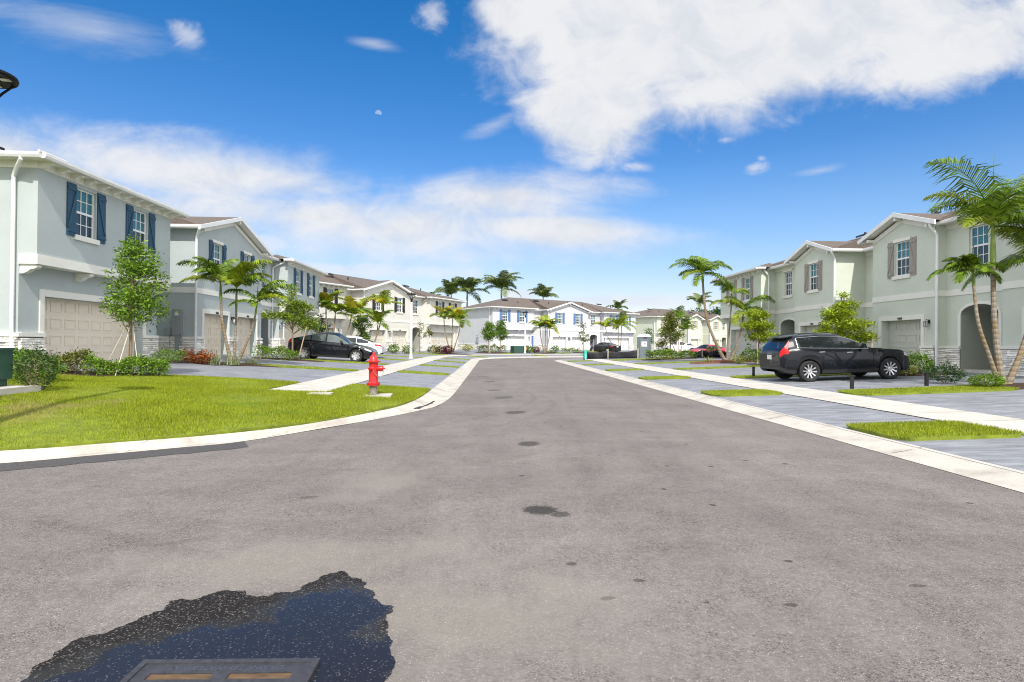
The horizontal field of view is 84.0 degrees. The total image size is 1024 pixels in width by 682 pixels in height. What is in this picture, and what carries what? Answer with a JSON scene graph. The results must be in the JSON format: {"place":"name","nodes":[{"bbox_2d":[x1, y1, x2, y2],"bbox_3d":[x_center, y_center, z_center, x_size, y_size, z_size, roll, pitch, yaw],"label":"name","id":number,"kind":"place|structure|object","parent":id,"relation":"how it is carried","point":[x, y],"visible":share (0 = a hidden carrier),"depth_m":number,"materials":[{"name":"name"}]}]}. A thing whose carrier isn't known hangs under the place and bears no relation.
{"place":"outdoors","nodes":[
{"label":"outdoors","id":0,"kind":"place"},
{"bbox_2d":[62,349,689,388],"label":"driveway","id":1,"kind":"structure","parent":0,"point":[392,379],"depth_m":22.66,"materials":[{"name":"concrete"}]},
{"bbox_2d":[0,147,327,366],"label":"townhouse","id":2,"kind":"structure","parent":1,"relation":"on","point":[65,226],"depth_m":19.49,"materials":[{"name":"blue paint"}]},
{"bbox_2d":[73,188,99,244],"bbox_3d":[-13.637,-3.979,18.195,0.190,1.650,1.100,1,0,-2],"label":"window","id":3,"kind":"structure","parent":2,"relation":"in","point":[85,200],"depth_m":18.26,"materials":[{"name":"white"}]},
{"bbox_2d":[44,298,133,364],"bbox_3d":[-14.525,-0.271,19.549,0.068,2.130,4.880,1,0,-2],"label":"garage door","id":4,"kind":"structure","parent":2,"relation":"in","point":[69,324],"depth_m":19.25,"materials":[{"name":"beige paint"}]},
{"bbox_2d":[133,210,149,256],"bbox_3d":[-13.737,-3.967,20.994,0.190,1.650,1.100,1,0,-2],"label":"window","id":5,"kind":"structure","parent":2,"relation":"in","point":[139,219],"depth_m":21.10,"materials":[{"name":"white"}]},
{"bbox_2d":[203,314,220,356],"bbox_3d":[-14.819,-0.236,27.844,0.068,2.130,2.440,1,0,-2],"label":"garage door","id":6,"kind":"structure","parent":2,"relation":"in","point":[212,323],"depth_m":28.17,"materials":[{"name":"beige paint"}]},
{"bbox_2d":[212,239,223,263],"bbox_3d":[-14.482,-4.013,27.922,0.190,1.790,1.100,1,0,-2],"label":"window","id":7,"kind":"structure","parent":2,"relation":"in","point":[216,253],"depth_m":28.04,"materials":[{"name":"white"}]},
{"bbox_2d":[237,317,250,355],"bbox_3d":[-14.942,-0.222,31.342,0.068,2.130,2.440,1,0,-2],"label":"garage door","id":8,"kind":"structure","parent":2,"relation":"in","point":[243,323],"depth_m":31.67,"materials":[{"name":"beige paint"}]},
{"bbox_2d":[284,322,303,353],"bbox_3d":[-15.228,-0.188,39.387,0.068,2.130,4.880,1,0,-2],"label":"garage door","id":9,"kind":"structure","parent":2,"relation":"in","point":[288,335],"depth_m":39.05,"materials":[{"name":"beige paint"}]},
{"bbox_2d":[149,345,188,362],"bbox_3d":[-13.368,0.510,22.169,1.330,0.755,1.292,1,0,-2],"label":"shrub","id":10,"kind":"object","parent":1,"relation":"on","point":[164,355],"visible":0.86,"depth_m":22.06,"materials":[{"name":"green plant"}]},
{"bbox_2d":[197,349,217,364],"bbox_3d":[-12.148,0.574,22.684,0.839,0.769,0.843,1,0,-20],"label":"croton","id":11,"kind":"object","parent":1,"relation":"on","point":[206,360],"visible":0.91,"depth_m":22.57,"materials":[{"name":"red plant"}]},
{"bbox_2d":[172,360,281,367],"bbox_3d":[-11.697,0.962,23.700,5.271,0.307,1.515,1,0,-8],"label":"planting bed","id":12,"kind":"object","parent":1,"relation":"on","point":[222,363],"visible":0.36,"depth_m":23.20,"materials":[{"name":"soil"}]},
{"bbox_2d":[221,350,244,364],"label":"spiky plant","id":13,"kind":"object","parent":12,"relation":"on","point":[232,361],"visible":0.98,"depth_m":22.86,"materials":[{"name":"green plant"}]},
{"bbox_2d":[176,256,299,360],"bbox_3d":[-11.632,-1.284,24.220,5.120,4.702,3.051,1,0,-2],"label":"palm cluster","id":14,"kind":"object","parent":12,"relation":"on","point":[226,272],"visible":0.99,"depth_m":24.11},
{"bbox_2d":[252,357,324,361],"bbox_3d":[-11.860,0.994,30.201,3.850,0.241,1.242,1,0,-2],"label":"planting bed","id":15,"kind":"object","parent":1,"relation":"on","point":[288,359],"visible":0.75,"depth_m":29.81,"materials":[{"name":"soil"}]},
{"bbox_2d":[252,344,299,359],"bbox_3d":[-12.373,0.606,29.931,2.441,0.916,1.098,1,0,4],"label":"hedge","id":16,"kind":"object","parent":15,"relation":"on","point":[278,349],"visible":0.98,"depth_m":29.73,"materials":[{"name":"green plant"}]},
{"bbox_2d":[260,282,324,358],"bbox_3d":[-11.943,-1.080,31.071,3.606,4.273,1.992,1,0,-2],"label":"young tree","id":17,"kind":"object","parent":15,"relation":"on","point":[291,306],"visible":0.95,"depth_m":30.86,"materials":[{"name":"green plant"}]},
{"bbox_2d":[264,364,357,370],"bbox_3d":[-8.708,1.134,24.052,4.320,0.274,0.900,1,0,-2],"label":"grass strip","id":18,"kind":"object","parent":1,"relation":"on","point":[318,368],"depth_m":23.65,"materials":[{"name":"plant"}]},
{"bbox_2d":[312,313,332,333],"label":"young tree","id":19,"kind":"object","parent":1,"relation":"on","point":[320,324],"visible":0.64,"depth_m":43.63,"materials":[{"name":"green plant"}]},
{"bbox_2d":[288,332,377,361],"bbox_3d":[-10.178,0.305,32.659,4.750,1.626,2.260,3,0,-2],"label":"parked car","id":20,"kind":"object","parent":1,"relation":"on","point":[330,344],"visible":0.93,"depth_m":31.75,"materials":[{"name":"black"}]},
{"bbox_2d":[318,290,373,334],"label":"palm cluster","id":21,"kind":"object","parent":1,"relation":"on","point":[347,305],"visible":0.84,"depth_m":43.46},
{"bbox_2d":[351,314,372,338],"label":"young tree","id":22,"kind":"object","parent":1,"relation":"on","point":[362,329],"visible":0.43,"depth_m":45.44,"materials":[{"name":"green plant"}]},
{"bbox_2d":[346,335,385,353],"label":"parked car","id":23,"kind":"object","parent":1,"relation":"on","point":[380,348],"visible":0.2,"depth_m":40.39,"materials":[{"name":"white"}]},
{"bbox_2d":[344,290,402,341],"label":"palm cluster","id":24,"kind":"object","parent":1,"relation":"on","point":[380,298],"visible":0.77,"depth_m":51.55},
{"bbox_2d":[312,273,466,350],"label":"townhouse","id":25,"kind":"structure","parent":1,"relation":"on","point":[397,320],"depth_m":59.77,"materials":[{"name":"beige paint"}]},
{"bbox_2d":[369,330,382,343],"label":"garage door","id":26,"kind":"structure","parent":25,"relation":"in","point":[379,339],"depth_m":57.31,"materials":[{"name":"beige paint"}]},
{"bbox_2d":[392,331,403,350],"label":"garage door","id":27,"kind":"structure","parent":25,"relation":"in","point":[397,336],"depth_m":60.30,"materials":[{"name":"beige paint"}]},
{"bbox_2d":[431,332,451,350],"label":"garage door","id":28,"kind":"structure","parent":25,"relation":"in","point":[440,340],"depth_m":67.30,"materials":[{"name":"beige paint"}]},
{"bbox_2d":[407,292,415,357],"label":"street lamp","id":29,"kind":"object","parent":1,"relation":"on","point":[411,301],"visible":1,"depth_m":43.28,"materials":[{"name":"white"}]},
{"bbox_2d":[406,352,445,354],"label":"grass strip","id":30,"kind":"object","parent":1,"relation":"on","point":[428,353],"depth_m":56.66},
{"bbox_2d":[404,322,435,352],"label":"young tree","id":31,"kind":"object","parent":30,"relation":"on","point":[431,333],"visible":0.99,"depth_m":57.66,"materials":[{"name":"green plant"}]},
{"bbox_2d":[429,305,473,352],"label":"palm cluster","id":32,"kind":"object","parent":1,"relation":"on","point":[457,313],"visible":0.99,"depth_m":60.54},
{"bbox_2d":[475,352,508,353],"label":"planting bed","id":33,"kind":"object","parent":1,"relation":"on","point":[492,352],"visible":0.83,"depth_m":65.96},
{"bbox_2d":[480,320,498,352],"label":"young tree","id":34,"kind":"object","parent":33,"relation":"on","point":[489,330],"visible":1,"depth_m":65.29,"materials":[{"name":"green plant"}]},
{"bbox_2d":[477,343,508,351],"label":"hedge","id":35,"kind":"object","parent":33,"relation":"on","point":[491,346],"visible":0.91,"depth_m":68.36,"materials":[{"name":"green plant"}]},
{"bbox_2d":[494,320,509,351],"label":"young tree","id":36,"kind":"object","parent":33,"relation":"on","point":[502,329],"visible":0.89,"depth_m":67.58,"materials":[{"name":"green plant"}]},
{"bbox_2d":[510,346,527,352],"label":"transformer","id":37,"kind":"object","parent":1,"relation":"on","point":[516,349],"visible":0.86,"depth_m":68.32,"materials":[{"name":"green"}]},
{"bbox_2d":[536,352,553,353],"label":"planting bed","id":38,"kind":"object","parent":1,"relation":"on","point":[544,352],"visible":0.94,"depth_m":70.30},
{"bbox_2d":[529,315,559,351],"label":"palm cluster","id":39,"kind":"object","parent":38,"relation":"on","point":[547,321],"visible":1,"depth_m":70.73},
{"bbox_2d":[590,342,620,351],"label":"parked car","id":40,"kind":"object","parent":1,"relation":"on","point":[605,346],"visible":0.8,"depth_m":77.38,"materials":[{"name":"black"}]},
{"bbox_2d":[590,311,638,351],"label":"palm cluster","id":41,"kind":"object","parent":1,"relation":"on","point":[620,321],"visible":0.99,"depth_m":78.26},
{"bbox_2d":[656,341,697,351],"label":"parked pickup","id":42,"kind":"object","parent":1,"relation":"on","point":[685,346],"visible":0.49,"depth_m":79.48,"materials":[{"name":"white paint"}]},
{"bbox_2d":[633,308,726,349],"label":"townhouse","id":43,"kind":"structure","parent":1,"relation":"on","point":[700,334],"depth_m":108.39,"materials":[{"name":"paint"}]},
{"bbox_2d":[272,354,579,391],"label":"sidewalk","id":44,"kind":"structure","parent":0,"point":[321,384],"depth_m":20.00,"materials":[{"name":"concrete"}]},
{"bbox_2d":[0,357,1008,488],"bbox_3d":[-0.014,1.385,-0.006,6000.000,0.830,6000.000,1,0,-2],"label":"ground","id":45,"kind":"structure","parent":0,"point":[303,431],"depth_m":11.80,"materials":[{"name":"plant"}]},
{"bbox_2d":[432,279,468,297],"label":"royal palm","id":46,"kind":"object","parent":45,"relation":"on","point":[451,288],"visible":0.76,"depth_m":122.82,"materials":[{"name":"plant"}]},
{"bbox_2d":[449,276,489,305],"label":"royal palm","id":47,"kind":"object","parent":45,"relation":"on","point":[469,284],"visible":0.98,"depth_m":116.97,"materials":[{"name":"plant"}]},
{"bbox_2d":[482,270,523,298],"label":"royal palm","id":48,"kind":"object","parent":45,"relation":"on","point":[504,279],"visible":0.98,"depth_m":111.10,"materials":[{"name":"plant"}]},
{"bbox_2d":[527,283,558,299],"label":"royal palm","id":49,"kind":"object","parent":45,"relation":"on","point":[542,290],"visible":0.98,"depth_m":133.65,"materials":[{"name":"plant"}]},
{"bbox_2d":[458,297,639,349],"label":"townhouse","id":50,"kind":"structure","parent":45,"relation":"on","point":[571,316],"depth_m":82.77,"materials":[{"name":"white paint"}]},
{"bbox_2d":[496,336,523,349],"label":"garage door","id":51,"kind":"structure","parent":50,"relation":"in","point":[512,340],"depth_m":78.47,"materials":[{"name":"white paint"}]},
{"bbox_2d":[553,337,564,349],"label":"garage door","id":52,"kind":"structure","parent":50,"relation":"in","point":[560,341],"depth_m":83.05,"materials":[{"name":"white paint"}]},
{"bbox_2d":[572,337,582,349],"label":"garage door","id":53,"kind":"structure","parent":50,"relation":"in","point":[576,343],"depth_m":84.89,"materials":[{"name":"white paint"}]},
{"bbox_2d":[606,338,627,349],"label":"garage door","id":54,"kind":"structure","parent":50,"relation":"in","point":[624,341],"depth_m":89.79,"materials":[{"name":"white paint"}]},
{"bbox_2d":[657,305,695,352],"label":"palm cluster","id":55,"kind":"object","parent":45,"relation":"on","point":[682,326],"visible":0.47,"depth_m":74.76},
{"bbox_2d":[686,292,714,311],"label":"royal palm","id":56,"kind":"object","parent":45,"relation":"on","point":[697,298],"visible":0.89,"depth_m":119.14,"materials":[{"name":"plant"}]},
{"bbox_2d":[712,195,1023,375],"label":"townhouse","id":57,"kind":"structure","parent":45,"relation":"on","point":[884,269],"depth_m":24.97,"materials":[{"name":"green paint"}]},
{"bbox_2d":[735,329,761,358],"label":"garage door","id":58,"kind":"structure","parent":57,"relation":"in","point":[742,344],"depth_m":41.29,"materials":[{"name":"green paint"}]},
{"bbox_2d":[782,268,792,298],"bbox_3d":[17.267,-3.581,35.524,0.190,1.790,1.100,1,0,-2],"label":"window","id":59,"kind":"structure","parent":57,"relation":"in","point":[788,274],"depth_m":35.57,"materials":[{"name":"white"}]},
{"bbox_2d":[807,260,818,293],"bbox_3d":[16.943,-3.600,31.935,0.190,1.790,1.100,1,0,-2],"label":"window","id":60,"kind":"structure","parent":57,"relation":"in","point":[813,267],"depth_m":32.02,"materials":[{"name":"white"}]},
{"bbox_2d":[892,236,910,279],"bbox_3d":[17.188,-3.629,25.040,0.190,1.790,1.100,1,0,-2],"label":"window","id":61,"kind":"structure","parent":57,"relation":"in","point":[902,247],"depth_m":25.09,"materials":[{"name":"white"}]},
{"bbox_2d":[888,320,920,366],"bbox_3d":[17.449,0.154,25.083,0.068,2.130,2.440,1,0,-2],"label":"garage door","id":62,"kind":"structure","parent":57,"relation":"in","point":[905,335],"depth_m":25.20,"materials":[{"name":"beige paint"}]},
{"bbox_2d":[967,222,987,263],"bbox_3d":[17.759,-3.639,21.633,0.190,1.790,1.100,1,0,-2],"label":"window","id":63,"kind":"structure","parent":57,"relation":"in","point":[978,233],"depth_m":21.66,"materials":[{"name":"white"}]},
{"bbox_2d":[0,357,1023,450],"bbox_3d":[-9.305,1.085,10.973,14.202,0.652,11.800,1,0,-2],"label":"lawn","id":64,"kind":"structure","parent":0,"point":[63,443],"depth_m":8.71,"materials":[{"name":"plant"}]},
{"bbox_2d":[0,69,19,96],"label":"street lamp","id":65,"kind":"object","parent":64,"relation":"on","point":[8,81],"visible":1,"depth_m":8.24,"materials":[{"name":"black"}]},
{"bbox_2d":[0,385,40,395],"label":"utility pad","id":66,"kind":"object","parent":64,"relation":"on","point":[9,389],"visible":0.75,"depth_m":10.77,"materials":[{"name":"concrete"}]},
{"bbox_2d":[0,348,14,386],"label":"utility box","id":67,"kind":"object","parent":66,"relation":"on","point":[6,363],"visible":1,"depth_m":10.85,"materials":[{"name":"green"}]},
{"bbox_2d":[12,342,64,389],"bbox_3d":[-9.407,0.517,11.247,0.858,1.024,0.871,1,0,-2],"label":"shrub","id":68,"kind":"object","parent":64,"relation":"on","point":[50,361],"visible":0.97,"depth_m":11.22,"materials":[{"name":"green plant"}]},
{"bbox_2d":[62,372,162,376],"bbox_3d":[-10.845,0.968,15.897,3.070,0.199,1.540,1,0,-25],"label":"planting bed","id":69,"kind":"object","parent":64,"relation":"on","point":[93,373],"visible":0.39,"depth_m":15.38,"materials":[{"name":"soil"}]},
{"bbox_2d":[40,347,95,373],"bbox_3d":[-11.940,0.586,15.324,1.285,0.909,0.982,1,0,-2],"label":"hedge","id":70,"kind":"object","parent":69,"relation":"on","point":[66,358],"visible":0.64,"depth_m":15.20,"materials":[{"name":"green plant"}]},
{"bbox_2d":[80,352,171,375],"bbox_3d":[-10.633,0.716,15.780,2.135,0.865,1.136,1,0,-29],"label":"hedge","id":71,"kind":"object","parent":69,"relation":"on","point":[142,362],"visible":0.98,"depth_m":15.57,"materials":[{"name":"green plant"}]},
{"bbox_2d":[98,231,177,375],"bbox_3d":[-10.641,-1.033,16.087,1.834,4.126,1.736,1,0,-2],"label":"young tree","id":72,"kind":"object","parent":69,"relation":"on","point":[134,267],"visible":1,"depth_m":15.94,"materials":[{"name":"green plant"}]},
{"bbox_2d":[364,393,392,397],"bbox_3d":[-3.368,1.348,13.904,0.840,0.065,0.720,0,0,-8],"label":"concrete pad","id":73,"kind":"object","parent":64,"relation":"on","point":[386,395],"visible":0.36,"depth_m":13.73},
{"bbox_2d":[366,352,384,394],"bbox_3d":[-3.382,0.804,13.960,0.397,1.060,0.414,0,0,42],"label":"fire hydrant","id":74,"kind":"object","parent":73,"relation":"on","point":[374,368],"visible":0.98,"depth_m":13.90,"materials":[{"name":"red metal"}]},
{"bbox_2d":[922,155,1023,383],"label":"palm cluster","id":75,"kind":"object","parent":64,"relation":"on","point":[990,208],"visible":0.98,"depth_m":16.05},
{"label":"planting bed","id":76,"kind":"structure","parent":64,"relation":"on","visible":0},
{"bbox_2d":[13,345,40,370],"bbox_3d":[-13.174,0.510,14.697,1.807,0.842,1.220,1,0,-39],"label":"hedge","id":77,"kind":"object","parent":76,"relation":"on","point":[23,350],"visible":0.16,"depth_m":14.84,"materials":[{"name":"green plant"}]},
{"bbox_2d":[0,357,1023,681],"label":"road","id":78,"kind":"structure","parent":0,"point":[520,521],"depth_m":4.31,"materials":[{"name":"asphalt"}]},
{"bbox_2d":[0,442,247,470],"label":"asphalt patch","id":79,"kind":"object","parent":78,"relation":"on","point":[55,462],"visible":1,"depth_m":7.27,"materials":[{"name":"asphalt"}]},
{"bbox_2d":[20,571,394,681],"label":"puddle","id":80,"kind":"object","parent":78,"relation":"on","point":[337,624],"visible":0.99,"depth_m":2.88,"materials":[{"name":"liquid"}]},
{"bbox_2d":[120,658,320,681],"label":"drain grate","id":81,"kind":"object","parent":78,"relation":"on","point":[238,670],"visible":1,"depth_m":2.56,"materials":[{"name":"metal"}]},
{"bbox_2d":[0,356,668,462],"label":"kerb","id":82,"kind":"structure","parent":78,"relation":"on","point":[446,389],"depth_m":8.57,"materials":[{"name":"concrete"}]},
{"bbox_2d":[555,359,1023,492],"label":"kerb","id":83,"kind":"structure","parent":78,"relation":"on","point":[1003,477],"depth_m":8.70,"materials":[{"name":"concrete"}]},
{"bbox_2d":[0,0,1023,312],"label":"sky","id":84,"kind":"structure","parent":0,"point":[581,149],"materials":[{"name":"blue"}]},
{"bbox_2d":[562,356,1023,473],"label":"driveway","id":85,"kind":"structure","parent":0,"point":[1007,452],"depth_m":13.79,"materials":[{"name":"concrete"}]},
{"bbox_2d":[583,350,638,359],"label":"silt fence","id":86,"kind":"object","parent":85,"relation":"on","point":[610,355],"visible":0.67,"depth_m":50.29,"materials":[{"name":"fabric"}]},
{"bbox_2d":[637,334,650,357],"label":"portable toilet","id":87,"kind":"object","parent":85,"relation":"on","point":[643,342],"visible":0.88,"depth_m":50.18,"materials":[{"name":"grey"}]},
{"bbox_2d":[640,339,648,357],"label":"door","id":88,"kind":"structure","parent":87,"relation":"in","point":[642,349],"depth_m":50.16,"materials":[{"name":"grey"}]},
{"bbox_2d":[638,376,690,379],"bbox_3d":[6.283,1.522,23.481,2.010,0.132,1.300,1,0,-2],"label":"grass strip","id":89,"kind":"object","parent":85,"relation":"on","point":[652,378],"depth_m":22.90,"materials":[{"name":"plant"}]},
{"bbox_2d":[655,311,684,357],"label":"magnolia","id":90,"kind":"object","parent":85,"relation":"on","point":[670,325],"visible":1,"depth_m":46.71,"materials":[{"name":"green plant"}]},
{"bbox_2d":[642,358,697,360],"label":"planting bed","id":91,"kind":"object","parent":85,"relation":"on","point":[669,359],"visible":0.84,"depth_m":43.88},
{"bbox_2d":[644,348,674,359],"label":"hedge","id":92,"kind":"object","parent":91,"relation":"on","point":[655,352],"visible":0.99,"depth_m":43.91,"materials":[{"name":"green plant"}]},
{"bbox_2d":[672,349,696,357],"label":"hedge","id":93,"kind":"object","parent":91,"relation":"on","point":[681,354],"visible":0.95,"depth_m":44.35,"materials":[{"name":"green plant"}]},
{"bbox_2d":[689,344,725,351],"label":"parked car","id":94,"kind":"object","parent":85,"relation":"on","point":[700,347],"visible":0.3,"depth_m":64.29,"materials":[{"name":"red"}]},
{"bbox_2d":[692,348,725,356],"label":"silt fence","id":95,"kind":"object","parent":85,"relation":"on","point":[703,353],"visible":0.45,"depth_m":46.97,"materials":[{"name":"fabric"}]},
{"bbox_2d":[673,365,759,369],"bbox_3d":[11.591,1.393,30.174,6.070,0.318,1.100,1,0,-2],"label":"grass strip","id":96,"kind":"object","parent":85,"relation":"on","point":[719,367],"depth_m":29.67,"materials":[{"name":"plant"}]},
{"bbox_2d":[690,360,752,363],"bbox_3d":[13.251,1.332,36.095,4.089,0.290,1.660,1,0,-2],"label":"planting bed","id":97,"kind":"object","parent":85,"relation":"on","point":[718,361],"visible":0.66,"depth_m":35.55,"materials":[{"name":"soil"}]},
{"bbox_2d":[669,255,775,359],"bbox_3d":[13.377,-2.182,36.290,7.010,7.281,3.071,1,0,-2],"label":"palm cluster","id":98,"kind":"object","parent":85,"relation":"on","point":[701,265],"visible":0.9,"depth_m":36.11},
{"bbox_2d":[701,389,780,396],"bbox_3d":[6.538,1.491,16.286,2.010,0.132,1.400,1,0,-2],"label":"grass strip","id":99,"kind":"object","parent":85,"relation":"on","point":[734,395],"depth_m":15.61,"materials":[{"name":"plant"}]},
{"bbox_2d":[735,307,781,363],"bbox_3d":[14.116,-0.281,32.714,2.527,3.334,1.965,1,0,-2],"label":"young tree","id":100,"kind":"object","parent":85,"relation":"on","point":[755,324],"visible":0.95,"depth_m":32.49,"materials":[{"name":"green plant"}]},
{"bbox_2d":[730,373,851,378],"bbox_3d":[11.402,1.377,22.812,5.170,0.280,1.200,1,0,-2],"label":"grass strip","id":101,"kind":"object","parent":85,"relation":"on","point":[767,376],"depth_m":22.26,"materials":[{"name":"plant"}]},
{"bbox_2d":[760,332,909,381],"bbox_3d":[11.661,0.528,20.674,4.707,1.708,2.240,-2,0,-2],"label":"parked suv","id":102,"kind":"object","parent":85,"relation":"on","point":[808,357],"visible":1,"depth_m":19.79,"materials":[{"name":"black"}]},
{"bbox_2d":[898,372,951,375],"bbox_3d":[15.398,1.251,21.499,2.529,0.160,1.453,1,0,-2],"label":"planting bed","id":103,"kind":"object","parent":85,"relation":"on","point":[916,374],"visible":0.27,"depth_m":20.95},
{"bbox_2d":[906,350,935,372],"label":"shrub","id":104,"kind":"object","parent":103,"relation":"on","point":[921,357],"visible":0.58,"depth_m":21.19,"materials":[{"name":"green plant"}]},
{"bbox_2d":[839,386,1014,395],"bbox_3d":[11.309,1.357,15.555,4.470,0.251,1.300,1,0,-2],"label":"grass strip","id":105,"kind":"object","parent":85,"relation":"on","point":[939,392],"depth_m":14.95,"materials":[{"name":"plant"}]},
{"bbox_2d":[848,421,1021,440],"bbox_3d":[6.797,1.462,9.265,2.030,0.133,1.450,1,0,-2],"label":"grass strip","id":106,"kind":"object","parent":85,"relation":"on","point":[946,437],"depth_m":8.57,"materials":[{"name":"plant"}]},
{"bbox_2d":[923,360,967,382],"bbox_3d":[13.439,0.951,17.657,1.286,0.731,1.103,1,0,-43],"label":"shrub","id":107,"kind":"object","parent":85,"relation":"on","point":[933,369],"visible":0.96,"depth_m":17.54,"materials":[{"name":"green plant"}]},
{"bbox_2d":[954,383,1023,389],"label":"planting bed","id":108,"kind":"object","parent":85,"relation":"on","point":[1020,385],"visible":0.23,"depth_m":15.77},
{"bbox_2d":[965,371,1008,386],"bbox_3d":[13.221,1.071,15.811,0.966,0.498,0.976,1,0,-2],"label":"shrub","id":109,"kind":"object","parent":108,"relation":"on","point":[999,380],"visible":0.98,"depth_m":15.67,"materials":[{"name":"green plant"}]},
{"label":"planting bed","id":110,"kind":"structure","parent":85,"relation":"on","visible":0},
{"bbox_2d":[813,291,879,347],"bbox_3d":[15.102,-0.481,25.949,2.985,3.644,2.127,1,0,-2],"label":"young tree","id":111,"kind":"object","parent":110,"relation":"on","point":[841,317],"visible":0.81,"depth_m":25.63,"materials":[{"name":"green plant"}]},
{"bbox_2d":[586,359,1023,434],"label":"sidewalk","id":112,"kind":"structure","parent":0,"point":[947,414],"depth_m":13.41,"materials":[{"name":"concrete"}]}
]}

